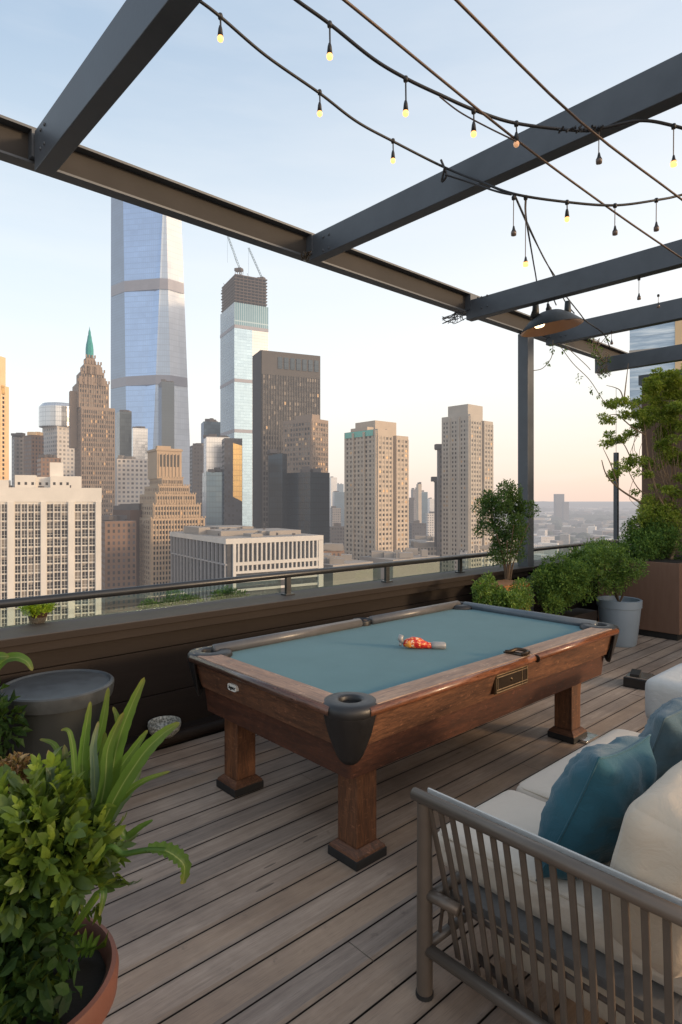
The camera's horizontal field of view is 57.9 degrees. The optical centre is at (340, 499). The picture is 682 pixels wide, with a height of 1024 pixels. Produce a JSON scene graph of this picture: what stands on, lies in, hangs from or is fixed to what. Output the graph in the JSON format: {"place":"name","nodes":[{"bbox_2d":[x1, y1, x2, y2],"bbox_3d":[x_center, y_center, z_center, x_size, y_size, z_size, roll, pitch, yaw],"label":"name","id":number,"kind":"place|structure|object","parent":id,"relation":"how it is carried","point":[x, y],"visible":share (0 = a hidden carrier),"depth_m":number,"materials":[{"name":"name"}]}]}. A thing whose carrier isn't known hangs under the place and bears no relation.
{"place":"outdoors","nodes":[
{"label":"outdoors","id":0,"kind":"place"},
{"bbox_2d":[101,515,135,613],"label":"brown block","id":1,"kind":"structure","parent":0,"point":[118,551],"depth_m":334.34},
{"bbox_2d":[115,455,149,505],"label":"gridded block","id":2,"kind":"structure","parent":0,"point":[132,480],"depth_m":505.11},
{"bbox_2d":[132,426,147,459],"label":"pale block","id":3,"kind":"structure","parent":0,"point":[139,442],"depth_m":784.22,"materials":[{"name":"white glass"}]},
{"bbox_2d":[190,443,203,515],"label":"dark block","id":4,"kind":"structure","parent":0,"point":[196,460],"depth_m":562.36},
{"bbox_2d":[170,525,322,604],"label":"finned building","id":5,"kind":"structure","parent":0,"point":[208,552],"depth_m":267.25,"materials":[{"name":"concrete"}]},
{"bbox_2d":[267,449,286,528],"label":"dark glass block","id":6,"kind":"structure","parent":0,"point":[277,489],"depth_m":406.95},
{"bbox_2d":[330,476,336,507],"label":"distant tower","id":7,"kind":"structure","parent":0,"point":[333,483],"depth_m":1702.58,"materials":[{"name":"grey glass"}]},
{"bbox_2d":[330,523,343,544],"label":"distant tower","id":8,"kind":"structure","parent":0,"point":[336,532],"depth_m":601.69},
{"bbox_2d":[344,420,408,559],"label":"apartment tower","id":9,"kind":"structure","parent":0,"point":[376,484],"depth_m":380.79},
{"bbox_2d":[155,621,597,750],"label":"roof slab","id":10,"kind":"structure","parent":0,"point":[192,739],"depth_m":4.44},
{"bbox_2d":[0,557,597,791],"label":"parapet wall","id":11,"kind":"structure","parent":10,"relation":"on","point":[128,651],"depth_m":4.44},
{"bbox_2d":[27,612,47,623],"bbox_3d":[-2.003,0.773,4.072,0.132,0.071,0.132,0,0,-42],"label":"pot","id":12,"kind":"object","parent":11,"relation":"on","point":[40,618],"visible":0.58,"depth_m":4.03,"materials":[{"name":"ceramic"}]},
{"bbox_2d":[17,603,56,618],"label":"lime plant","id":13,"kind":"object","parent":12,"relation":"in","point":[38,609],"visible":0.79,"depth_m":4.01,"materials":[{"name":"green plant"}]},
{"bbox_2d":[147,715,180,738],"bbox_3d":[-1.208,1.560,4.219,0.224,0.096,0.224,0,0,-42],"label":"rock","id":14,"kind":"object","parent":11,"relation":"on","point":[155,724],"visible":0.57,"depth_m":4.27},
{"bbox_2d":[0,539,617,608],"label":"handrail","id":15,"kind":"object","parent":11,"relation":"on","point":[63,597],"visible":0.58,"depth_m":4.95,"materials":[{"name":"metal"}]},
{"bbox_2d":[0,0,681,611],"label":"pergola","id":16,"kind":"object","parent":11,"relation":"on","point":[132,40],"visible":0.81,"depth_m":4.31,"materials":[{"name":"paint"}]},
{"bbox_2d":[200,1,681,206],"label":"festoon cable","id":17,"kind":"object","parent":16,"relation":"hanging from","point":[232,27],"visible":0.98,"depth_m":3.69,"materials":[{"name":"black rubber"}]},
{"bbox_2d":[217,12,223,42],"bbox_3d":[-0.583,-2.282,2.980,0.031,0.138,0.030,0,0,-42],"label":"festoon bulb","id":18,"kind":"object","parent":17,"relation":"hanging from","point":[220,38],"visible":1,"depth_m":2.97,"materials":[{"name":"yellow glass"}]},
{"bbox_2d":[440,159,511,195],"bbox_3d":[0.815,-2.004,3.808,0.484,0.375,0.064,0,0,38],"label":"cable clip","id":19,"kind":"object","parent":17,"relation":"attached to","point":[460,179],"visible":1,"depth_m":3.86,"materials":[{"name":"black rubber"}]},
{"bbox_2d":[442,310,466,323],"bbox_3d":[1.206,-1.942,6.540,0.298,0.179,0.118,0,0,-9],"label":"wire tangle","id":20,"kind":"object","parent":16,"relation":"hanging from","point":[454,317],"visible":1,"depth_m":6.54,"materials":[{"name":"metal"}]},
{"bbox_2d":[293,0,681,132],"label":"festoon cable","id":21,"kind":"object","parent":16,"relation":"hanging from","point":[365,52],"visible":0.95,"depth_m":3.08,"materials":[{"name":"black rubber"}]},
{"bbox_2d":[326,20,332,60],"bbox_3d":[-0.053,-2.160,2.900,0.031,0.181,0.030,0,0,-42],"label":"festoon bulb","id":22,"kind":"object","parent":21,"relation":"hanging from","point":[329,55],"visible":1,"depth_m":2.89,"materials":[{"name":"yellow glass"}]},
{"bbox_2d":[403,75,408,116],"bbox_3d":[0.317,-1.976,3.020,0.031,0.198,0.030,0,0,-42],"label":"festoon bulb","id":23,"kind":"object","parent":21,"relation":"hanging from","point":[405,106],"visible":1,"depth_m":3.01,"materials":[{"name":"yellow glass"}]},
{"bbox_2d":[439,96,516,141],"bbox_3d":[0.667,-1.870,3.018,0.372,0.281,0.023,0,0,14],"label":"thin cord","id":24,"kind":"object","parent":21,"relation":"hanging from","point":[460,112],"visible":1,"depth_m":3.01,"materials":[{"name":"brown metal"}]},
{"bbox_2d":[558,124,603,133],"bbox_3d":[1.261,-1.948,3.235,0.237,0.043,0.037,0,0,0],"label":"cable wrap","id":25,"kind":"object","parent":21,"relation":"attached to","point":[580,128],"visible":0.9,"depth_m":3.23,"materials":[{"name":"black rubber"}]},
{"bbox_2d":[670,123,676,167],"bbox_3d":[1.726,-1.841,3.200,0.033,0.223,0.032,0,0,-42],"label":"festoon bulb","id":26,"kind":"object","parent":21,"relation":"hanging from","point":[673,162],"visible":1,"depth_m":3.19,"materials":[{"name":"yellow glass"}]},
{"bbox_2d":[342,0,681,258],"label":"brown wire","id":27,"kind":"object","parent":16,"relation":"attached to","point":[386,34],"visible":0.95,"depth_m":2.98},
{"bbox_2d":[516,197,609,346],"bbox_3d":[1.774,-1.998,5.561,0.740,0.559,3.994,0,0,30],"label":"dome lamp","id":28,"kind":"object","parent":16,"relation":"hanging from","point":[549,320],"visible":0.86,"depth_m":6.30,"materials":[{"name":"brown metal"}]},
{"bbox_2d":[454,0,681,200],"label":"brown wire","id":29,"kind":"object","parent":16,"relation":"attached to","point":[500,44],"visible":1,"depth_m":2.82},
{"bbox_2d":[533,335,612,409],"bbox_3d":[3.078,-1.776,7.749,1.846,1.165,0.214,0,0,-32],"label":"trailing vine","id":30,"kind":"object","parent":16,"relation":"hanging from","point":[564,350],"visible":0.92,"depth_m":7.65,"materials":[{"name":"green plant"}]},
{"bbox_2d":[594,346,611,379],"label":"hanging vine","id":31,"kind":"object","parent":16,"relation":"hanging from","point":[605,369],"visible":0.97,"depth_m":8.38,"materials":[{"name":"green plant"}]},
{"bbox_3d":[-1.360,1.235,5.123,2.300,0.430,0.400,0,0,-42],"label":"outer trough","id":32,"kind":"object","parent":11,"relation":"attached to","visible":0},
{"bbox_2d":[137,589,204,609],"bbox_3d":[-1.395,0.898,5.036,0.612,0.400,0.282,0,0,-42],"label":"shrub","id":33,"kind":"object","parent":32,"relation":"in","point":[150,603],"visible":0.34,"depth_m":5.00,"materials":[{"name":"green plant"}]},
{"bbox_2d":[207,585,250,600],"bbox_3d":[-1.001,0.892,5.429,0.429,0.299,0.322,0,0,-31],"label":"shrub","id":34,"kind":"object","parent":32,"relation":"on","point":[226,592],"visible":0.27,"depth_m":5.40,"materials":[{"name":"green plant"}]},
{"bbox_2d":[79,635,681,1023],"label":"deck","id":35,"kind":"structure","parent":10,"relation":"on","point":[271,910],"depth_m":2.71,"materials":[{"name":"wood"}]},
{"bbox_2d":[0,652,32,760],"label":"dark plant","id":36,"kind":"object","parent":35,"relation":"on","point":[5,658],"visible":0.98,"depth_m":3.02,"materials":[{"name":"green plant"}]},
{"bbox_2d":[0,669,113,767],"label":"lidded tub","id":37,"kind":"object","parent":35,"relation":"on","point":[55,701],"visible":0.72,"depth_m":3.25,"materials":[{"name":"grey plastic"}]},
{"bbox_2d":[67,915,118,1023],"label":"terracotta pot","id":38,"kind":"object","parent":35,"relation":"on","point":[96,1010],"visible":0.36,"depth_m":1.62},
{"bbox_2d":[0,746,140,1023],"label":"leafy plant","id":39,"kind":"object","parent":38,"relation":"in","point":[47,976],"visible":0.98,"depth_m":1.52,"materials":[{"name":"green plant"}]},
{"bbox_2d":[0,751,32,792],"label":"dried flowers","id":40,"kind":"object","parent":39,"relation":"on","point":[21,760],"visible":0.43,"depth_m":1.75,"materials":[{"name":"brown plant"}]},
{"bbox_2d":[40,677,179,944],"bbox_3d":[-0.637,0.915,1.694,0.423,0.837,0.260,0,0,43],"label":"strap leaf plant","id":41,"kind":"object","parent":39,"relation":"on","point":[118,783],"visible":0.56,"depth_m":1.70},
{"bbox_2d":[58,841,191,939],"bbox_3d":[-0.620,1.102,1.619,0.484,0.462,0.060,0,0,18],"label":"curled leaf","id":42,"kind":"object","parent":39,"relation":"on","point":[176,854],"visible":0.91,"depth_m":1.57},
{"bbox_2d":[187,601,618,871],"bbox_3d":[0.546,1.284,4.048,2.745,0.829,1.520,0,0,-42],"label":"pool table","id":43,"kind":"object","parent":35,"relation":"on","point":[354,704],"visible":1,"depth_m":3.45,"materials":[{"name":"brown wood"}]},
{"bbox_2d":[480,579,529,610],"bbox_3d":[1.785,1.300,6.721,0.500,0.800,0.320,0,0,-42],"label":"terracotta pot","id":44,"kind":"object","parent":35,"relation":"on","point":[506,583],"visible":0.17,"depth_m":6.67,"materials":[{"name":"orange ceramic"}]},
{"bbox_2d":[470,570,535,610],"bbox_3d":[1.598,1.036,6.045,0.504,0.691,0.805,0,0,37],"label":"leafy bush","id":45,"kind":"object","parent":44,"relation":"in","point":[515,597],"visible":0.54,"depth_m":5.92,"materials":[{"name":"green plant"}]},
{"bbox_2d":[469,478,541,579],"bbox_3d":[1.747,0.311,6.670,0.654,1.082,0.714,0,0,-42],"label":"tree","id":46,"kind":"object","parent":44,"relation":"in","point":[508,506],"visible":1,"depth_m":6.57,"materials":[{"name":"green plant"}]},
{"bbox_2d":[410,663,681,1023],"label":"outdoor sofa","id":47,"kind":"object","parent":35,"relation":"on","point":[597,940],"visible":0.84,"depth_m":1.85,"materials":[{"name":"metal"}]},
{"bbox_2d":[536,734,656,881],"bbox_3d":[0.865,1.030,2.094,0.510,0.489,0.308,0,0,-42],"label":"throw pillow","id":48,"kind":"object","parent":47,"relation":"on","point":[597,790],"visible":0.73,"depth_m":1.95,"materials":[{"name":"teal fabric"}]},
{"bbox_2d":[638,697,681,781],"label":"throw pillow","id":49,"kind":"object","parent":47,"relation":"on","point":[663,726],"visible":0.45,"depth_m":2.47,"materials":[{"name":"fabric"}]},
{"bbox_2d":[554,608,596,620],"bbox_3d":[2.090,1.490,6.513,2.170,0.420,0.240,0,0,-42],"label":"planter trough","id":50,"kind":"object","parent":35,"relation":"on","point":[582,613],"visible":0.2,"depth_m":7.02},
{"bbox_2d":[528,551,593,614],"bbox_3d":[2.462,0.932,6.895,1.013,0.749,0.704,0,0,-30],"label":"leafy bush","id":51,"kind":"object","parent":50,"relation":"in","point":[562,584],"visible":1,"depth_m":6.71,"materials":[{"name":"green plant"}]},
{"bbox_2d":[596,596,642,647],"bbox_3d":[3.282,1.433,7.276,0.496,0.535,0.496,0,0,-42],"label":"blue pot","id":52,"kind":"object","parent":35,"relation":"on","point":[624,615],"visible":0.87,"depth_m":7.09,"materials":[{"name":"grey ceramic"}]},
{"bbox_2d":[563,537,649,601],"bbox_3d":[3.050,0.825,7.237,0.942,0.797,0.989,0,0,-42],"label":"potted shrub","id":53,"kind":"object","parent":52,"relation":"in","point":[596,554],"visible":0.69,"depth_m":7.08,"materials":[{"name":"green plant"}]},
{"bbox_2d":[623,669,654,689],"bbox_3d":[2.736,1.637,5.647,0.220,0.122,0.260,0,0,39],"label":"black case","id":54,"kind":"object","parent":35,"relation":"on","point":[636,678],"visible":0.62,"depth_m":5.58,"materials":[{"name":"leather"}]},
{"bbox_2d":[598,553,681,640],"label":"planter box","id":55,"kind":"object","parent":35,"relation":"on","point":[657,590],"visible":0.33,"depth_m":7.57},
{"bbox_2d":[596,363,681,558],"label":"wiry tree","id":56,"kind":"object","parent":55,"relation":"in","point":[668,383],"visible":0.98,"depth_m":8.27,"materials":[{"name":"green plant"}]},
{"bbox_2d":[602,491,681,560],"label":"hedge plant","id":57,"kind":"object","parent":55,"relation":"in","point":[651,535],"visible":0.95,"depth_m":8.08,"materials":[{"name":"green plant"}]},
{"bbox_2d":[613,452,618,542],"bbox_3d":[4.415,-0.250,9.895,0.065,3.100,0.060,0,0,-42],"label":"screen post","id":58,"kind":"object","parent":10,"relation":"on","point":[615,507],"visible":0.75,"depth_m":9.87,"materials":[{"name":"metal"}]},
{"bbox_2d":[638,369,681,554],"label":"penthouse wing","id":59,"kind":"structure","parent":10,"relation":"on","point":[645,483],"depth_m":9.38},
{"bbox_2d":[360,548,439,579],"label":"building","id":60,"kind":"structure","parent":0,"point":[377,556],"depth_m":342.28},
{"bbox_2d":[397,634,445,648],"bbox_3d":[0.503,0.885,3.851,0.301,0.090,0.074,0,0,-1],"label":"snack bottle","id":61,"kind":"object","parent":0,"point":[415,642],"visible":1,"depth_m":3.83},
{"bbox_2d":[422,490,427,522],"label":"distant tower","id":62,"kind":"structure","parent":0,"point":[424,503],"depth_m":1150.88,"materials":[{"name":"grey glass"}]},
{"bbox_2d":[434,444,441,571],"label":"side tower","id":63,"kind":"structure","parent":0,"point":[438,447],"depth_m":425.27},
{"bbox_2d":[493,505,639,559],"bbox_3d":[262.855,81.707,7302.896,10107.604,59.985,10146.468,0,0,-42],"label":"city blocks","id":64,"kind":"structure","parent":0,"point":[595,530],"depth_m":2047.28,"materials":[{"name":"white stone"}]},
{"bbox_2d":[516,501,638,507],"bbox_3d":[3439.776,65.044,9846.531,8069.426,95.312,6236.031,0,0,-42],"label":"hills","id":65,"kind":"structure","parent":0,"point":[544,503],"depth_m":8717.76,"materials":[{"name":"grey"}]},
{"bbox_2d":[534,502,637,543],"bbox_3d":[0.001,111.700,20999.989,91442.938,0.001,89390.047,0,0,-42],"label":"ground","id":66,"kind":"structure","parent":0,"point":[535,532],"depth_m":27558.53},
{"bbox_2d":[0,356,8,479],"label":"gold tower","id":67,"kind":"structure","parent":66,"relation":"on","point":[4,431],"depth_m":431.97,"materials":[{"name":"concrete"}]},
{"bbox_2d":[11,433,24,486],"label":"brick block","id":68,"kind":"structure","parent":66,"relation":"on","point":[17,453],"depth_m":522.81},
{"bbox_2d":[24,432,43,475],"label":"brick block","id":69,"kind":"structure","parent":66,"relation":"on","point":[33,445],"depth_m":503.55,"materials":[{"name":"brown brick"}]},
{"bbox_2d":[37,454,60,476],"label":"block","id":70,"kind":"structure","parent":66,"relation":"on","point":[43,465],"depth_m":432.73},
{"bbox_2d":[0,462,101,626],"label":"white office","id":71,"kind":"structure","parent":66,"relation":"on","point":[50,535],"depth_m":240.96,"materials":[{"name":"concrete"}]},
{"bbox_2d":[2,504,6,625],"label":"window","id":72,"kind":"structure","parent":71,"relation":"in","point":[4,506],"depth_m":234.39,"materials":[{"name":"grey glass"}]},
{"bbox_2d":[15,504,19,624],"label":"window","id":73,"kind":"structure","parent":71,"relation":"in","point":[17,506],"depth_m":236.06,"materials":[{"name":"grey glass"}]},
{"bbox_2d":[22,504,26,623],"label":"window","id":74,"kind":"structure","parent":71,"relation":"in","point":[24,506],"depth_m":236.92,"materials":[{"name":"grey glass"}]},
{"bbox_2d":[29,504,33,622],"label":"window","id":75,"kind":"structure","parent":71,"relation":"in","point":[31,506],"depth_m":237.85,"materials":[{"name":"grey glass"}]},
{"bbox_2d":[35,504,39,595],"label":"window","id":76,"kind":"structure","parent":71,"relation":"in","point":[37,506],"depth_m":238.61,"materials":[{"name":"grey glass"}]},
{"bbox_2d":[47,504,52,620],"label":"window","id":77,"kind":"structure","parent":71,"relation":"in","point":[49,506],"depth_m":240.24,"materials":[{"name":"grey glass"}]},
{"bbox_2d":[55,504,59,619],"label":"window","id":78,"kind":"structure","parent":71,"relation":"in","point":[57,506],"depth_m":241.24,"materials":[{"name":"grey glass"}]},
{"bbox_2d":[62,504,67,618],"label":"window","id":79,"kind":"structure","parent":71,"relation":"in","point":[64,506],"depth_m":242.19,"materials":[{"name":"grey glass"}]},
{"bbox_2d":[75,504,80,616],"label":"window","id":80,"kind":"structure","parent":71,"relation":"in","point":[77,506],"depth_m":243.97,"materials":[{"name":"grey glass"}]},
{"bbox_2d":[82,504,87,616],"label":"window","id":81,"kind":"structure","parent":71,"relation":"in","point":[84,506],"depth_m":245.04,"materials":[{"name":"grey glass"}]},
{"bbox_2d":[89,504,94,615],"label":"window","id":82,"kind":"structure","parent":71,"relation":"in","point":[91,506],"depth_m":245.88,"materials":[{"name":"grey glass"}]},
{"bbox_2d":[39,402,74,475],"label":"glass topped tower","id":83,"kind":"structure","parent":66,"relation":"on","point":[54,421],"depth_m":523.49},
{"bbox_2d":[69,327,114,515],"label":"spired tower","id":84,"kind":"structure","parent":66,"relation":"on","point":[91,427],"depth_m":463.49,"materials":[{"name":"stone"}]},
{"bbox_2d":[116,410,131,458],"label":"dark tower","id":85,"kind":"structure","parent":66,"relation":"on","point":[124,432],"depth_m":624.06,"materials":[{"name":"grey glass"}]},
{"bbox_2d":[113,503,142,609],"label":"brown block","id":86,"kind":"structure","parent":66,"relation":"on","point":[132,511],"depth_m":349.42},
{"bbox_2d":[111,197,189,485],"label":"faceted skyscraper","id":87,"kind":"structure","parent":66,"relation":"on","point":[148,341],"depth_m":892.24,"materials":[{"name":"blue glass"}]},
{"bbox_2d":[158,379,173,448],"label":"slim tower","id":88,"kind":"structure","parent":66,"relation":"on","point":[165,413],"depth_m":844.62,"materials":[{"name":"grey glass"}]},
{"bbox_2d":[139,446,205,607],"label":"stepped tower","id":89,"kind":"structure","parent":66,"relation":"on","point":[168,501],"depth_m":340.34,"materials":[{"name":"beige stone"}]},
{"bbox_2d":[201,418,219,442],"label":"blue block","id":90,"kind":"structure","parent":66,"relation":"on","point":[210,426],"depth_m":643.46,"materials":[{"name":"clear glass"}]},
{"bbox_2d":[202,468,223,525],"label":"block","id":91,"kind":"structure","parent":66,"relation":"on","point":[213,496],"depth_m":442.58,"materials":[{"name":"blue glass"}]},
{"bbox_2d":[203,434,229,472],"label":"glass block","id":92,"kind":"structure","parent":66,"relation":"on","point":[212,451],"depth_m":472.25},
{"bbox_2d":[222,438,241,524],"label":"dark framed block","id":93,"kind":"structure","parent":66,"relation":"on","point":[232,459],"depth_m":441.69,"materials":[{"name":"gold metal"}]},
{"bbox_2d":[220,269,267,525],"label":"crane tower","id":94,"kind":"structure","parent":66,"relation":"on","point":[244,326],"depth_m":830.60,"materials":[{"name":"glass"}]},
{"bbox_2d":[227,236,242,274],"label":"tower crane","id":95,"kind":"object","parent":94,"relation":"on","point":[239,267],"visible":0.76,"depth_m":848.97,"materials":[{"name":"metal"}]},
{"bbox_2d":[252,350,319,528],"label":"dark slab tower","id":96,"kind":"structure","parent":66,"relation":"on","point":[285,386],"depth_m":477.11,"materials":[{"name":"concrete"}]},
{"bbox_2d":[283,414,327,472],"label":"brown tower","id":97,"kind":"structure","parent":66,"relation":"on","point":[305,440],"depth_m":427.00,"materials":[{"name":"concrete"}]},
{"bbox_2d":[287,467,329,542],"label":"dark glass block","id":98,"kind":"structure","parent":66,"relation":"on","point":[308,500],"depth_m":402.07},
{"bbox_2d":[323,543,343,555],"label":"building","id":99,"kind":"structure","parent":66,"relation":"on","point":[336,549],"depth_m":332.43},
{"bbox_2d":[330,506,340,525],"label":"distant tower","id":100,"kind":"structure","parent":66,"relation":"on","point":[335,514],"depth_m":901.60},
{"bbox_2d":[332,491,343,525],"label":"distant tower","id":101,"kind":"structure","parent":66,"relation":"on","point":[337,499],"depth_m":1303.21,"materials":[{"name":"grey glass"}]},
{"bbox_2d":[323,553,372,585],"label":"building","id":102,"kind":"structure","parent":66,"relation":"on","point":[331,560],"depth_m":308.06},
{"bbox_2d":[409,498,414,538],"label":"distant tower","id":103,"kind":"structure","parent":66,"relation":"on","point":[411,510],"depth_m":900.75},
{"bbox_2d":[410,520,425,538],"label":"distant tower","id":104,"kind":"structure","parent":66,"relation":"on","point":[417,528],"depth_m":701.94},
{"bbox_2d":[416,482,421,522],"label":"distant tower","id":105,"kind":"structure","parent":66,"relation":"on","point":[419,501],"depth_m":1000.98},
{"bbox_2d":[409,536,433,545],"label":"building","id":106,"kind":"structure","parent":66,"relation":"on","point":[424,538],"depth_m":535.86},
{"bbox_2d":[409,541,435,555],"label":"building","id":107,"kind":"structure","parent":66,"relation":"on","point":[430,547],"depth_m":436.95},
{"bbox_2d":[426,511,433,535],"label":"distant tower","id":108,"kind":"structure","parent":66,"relation":"on","point":[430,523],"depth_m":901.23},
{"bbox_2d":[431,477,436,555],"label":"side tower","id":109,"kind":"structure","parent":66,"relation":"on","point":[434,479],"depth_m":440.19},
{"bbox_2d":[442,404,492,571],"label":"apartment tower","id":110,"kind":"structure","parent":66,"relation":"on","point":[467,455],"depth_m":408.10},
{"bbox_2d":[460,544,496,568],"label":"building","id":111,"kind":"structure","parent":66,"relation":"on","point":[464,561],"depth_m":406.57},
{"bbox_2d":[554,494,568,520],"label":"hill tower","id":112,"kind":"structure","parent":66,"relation":"on","point":[561,508],"depth_m":3001.44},
{"bbox_2d":[496,507,637,554],"bbox_3d":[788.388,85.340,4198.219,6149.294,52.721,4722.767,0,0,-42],"label":"street trees","id":113,"kind":"object","parent":66,"relation":"on","point":[556,522],"visible":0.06,"depth_m":2645.17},
{"bbox_2d":[549,514,626,524],"bbox_3d":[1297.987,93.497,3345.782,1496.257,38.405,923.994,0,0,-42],"label":"hills","id":114,"kind":"structure","parent":0,"point":[591,517],"depth_m":3112.80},
{"bbox_2d":[629,320,681,416],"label":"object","id":115,"kind":"structure","parent":0,"point":[657,336],"depth_m":61.14,"materials":[{"name":"glass"}]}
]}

